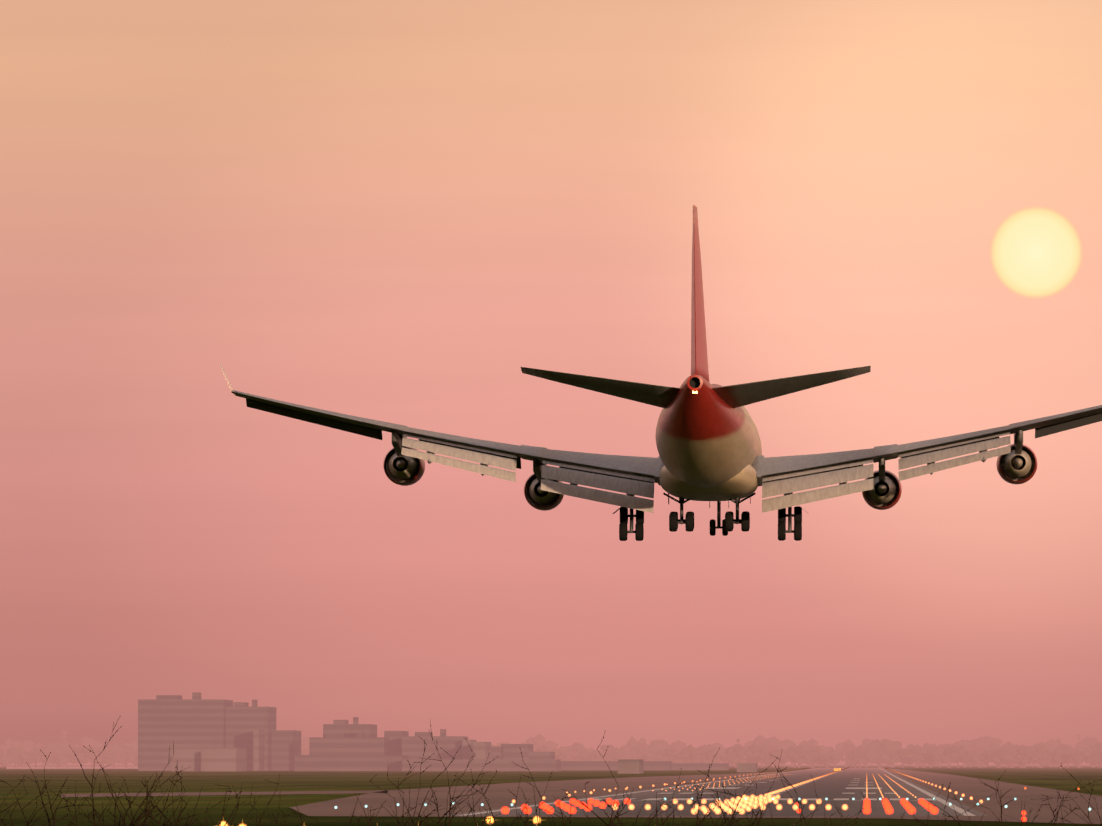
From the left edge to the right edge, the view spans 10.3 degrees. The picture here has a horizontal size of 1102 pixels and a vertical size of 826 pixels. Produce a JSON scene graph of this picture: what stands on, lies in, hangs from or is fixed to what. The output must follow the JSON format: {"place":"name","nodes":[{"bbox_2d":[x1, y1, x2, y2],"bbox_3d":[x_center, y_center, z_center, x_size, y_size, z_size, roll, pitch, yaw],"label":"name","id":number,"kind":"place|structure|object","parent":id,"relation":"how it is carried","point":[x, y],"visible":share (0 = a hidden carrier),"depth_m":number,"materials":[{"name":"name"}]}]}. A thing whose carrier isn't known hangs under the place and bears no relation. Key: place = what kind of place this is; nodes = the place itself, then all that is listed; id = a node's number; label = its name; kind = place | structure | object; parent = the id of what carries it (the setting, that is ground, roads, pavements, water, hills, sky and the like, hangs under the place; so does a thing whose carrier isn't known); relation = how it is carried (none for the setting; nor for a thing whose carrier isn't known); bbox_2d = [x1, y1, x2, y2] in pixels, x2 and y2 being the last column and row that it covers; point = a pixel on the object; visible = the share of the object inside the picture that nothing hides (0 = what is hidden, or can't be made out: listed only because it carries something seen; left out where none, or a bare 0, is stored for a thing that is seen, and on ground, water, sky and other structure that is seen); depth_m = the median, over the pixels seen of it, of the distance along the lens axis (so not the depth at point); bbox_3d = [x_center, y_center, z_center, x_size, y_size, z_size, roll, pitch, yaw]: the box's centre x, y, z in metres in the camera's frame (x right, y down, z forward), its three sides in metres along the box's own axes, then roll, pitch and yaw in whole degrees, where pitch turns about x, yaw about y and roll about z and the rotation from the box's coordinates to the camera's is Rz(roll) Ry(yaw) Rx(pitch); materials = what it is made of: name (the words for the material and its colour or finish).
{"place":"outdoors","nodes":[
{"label":"outdoors","id":0,"kind":"place"},
{"bbox_2d":[6,766,137,768],"bbox_3d":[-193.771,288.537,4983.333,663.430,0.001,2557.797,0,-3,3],"label":"terminal apron","id":1,"kind":"object","parent":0,"point":[107,767],"visible":0.33,"depth_m":4661.18,"materials":[{"name":"concrete"}]},
{"bbox_2d":[221,815,540,825],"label":"approach lights","id":2,"kind":"object","parent":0,"point":[222,823],"visible":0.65,"depth_m":340.26},
{"bbox_2d":[138,692,757,773],"bbox_3d":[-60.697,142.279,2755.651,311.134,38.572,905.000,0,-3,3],"label":"buildings","id":3,"kind":"structure","parent":0,"point":[198,732],"depth_m":3009.47,"materials":[{"name":"concrete"}]},
{"bbox_2d":[0,762,1101,825],"bbox_3d":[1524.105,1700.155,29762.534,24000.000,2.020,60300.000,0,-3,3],"label":"ground","id":4,"kind":"structure","parent":0,"point":[1057,777],"depth_m":1026.77,"materials":[{"name":"green plant"}]},
{"bbox_2d":[61,790,387,796],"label":"taxiway","id":5,"kind":"structure","parent":4,"relation":"on","point":[219,793],"depth_m":855.95,"materials":[{"name":"grey asphalt"}]},
{"bbox_2d":[0,730,1101,767],"bbox_3d":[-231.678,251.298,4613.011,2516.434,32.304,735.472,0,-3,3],"label":"trees","id":6,"kind":"object","parent":4,"relation":"on","point":[761,750],"visible":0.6,"depth_m":4558.38,"materials":[{"name":"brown plant"}]},
{"bbox_2d":[289,768,1101,823],"bbox_3d":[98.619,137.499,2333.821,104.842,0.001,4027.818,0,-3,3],"label":"runway shoulder","id":7,"kind":"object","parent":4,"relation":"on","point":[502,796],"visible":0.52,"depth_m":739.81,"materials":[{"name":"grey asphalt"}]},
{"bbox_2d":[335,797,1090,809],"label":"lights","id":8,"kind":"object","parent":7,"relation":"on","point":[746,798],"visible":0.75,"depth_m":680.69},
{"bbox_2d":[910,744,1101,767],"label":"trees","id":9,"kind":"object","parent":4,"relation":"on","point":[1006,753],"visible":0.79,"depth_m":4347.39,"materials":[{"name":"brown"}]},
{"bbox_2d":[0,0,1101,761],"label":"sky","id":10,"kind":"structure","parent":0,"point":[391,211],"materials":[{"name":"pink"}]},
{"bbox_2d":[219,205,1101,540],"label":"airliner","id":11,"kind":"object","parent":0,"point":[709,447],"visible":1,"depth_m":415.31,"materials":[{"name":"paint"}]},
{"bbox_2d":[445,768,987,815],"bbox_3d":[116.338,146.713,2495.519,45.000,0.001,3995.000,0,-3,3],"label":"runway","id":12,"kind":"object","parent":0,"point":[831,788],"depth_m":759.76,"materials":[{"name":"grey asphalt"}]},
{"bbox_2d":[455,768,974,815],"bbox_3d":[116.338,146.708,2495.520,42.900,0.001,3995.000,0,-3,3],"label":"runway markings","id":13,"kind":"object","parent":12,"relation":"on","point":[958,809],"visible":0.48,"depth_m":738.48,"materials":[{"name":"paint"}]},
{"bbox_2d":[501,767,1025,820],"bbox_3d":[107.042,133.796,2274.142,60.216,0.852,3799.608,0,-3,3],"label":"lamps","id":14,"kind":"object","parent":12,"relation":"on","point":[754,805],"depth_m":603.33,"materials":[{"name":"orange glass"}]},
{"bbox_2d":[992,208,1080,296],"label":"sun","id":15,"kind":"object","parent":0,"point":[1036,252],"visible":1,"depth_m":14978.80,"materials":[{"name":"yellow"}]},
{"bbox_3d":[1.579,4.952,49.859,13.000,2.787,1.350,0,-3,3],"label":"hedge","id":16,"kind":"object","parent":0,"visible":0},
{"bbox_2d":[0,722,1101,825],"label":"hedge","id":17,"kind":"object","parent":16,"relation":"on","point":[147,815],"visible":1,"depth_m":49.88,"materials":[{"name":"plant"}]}
]}

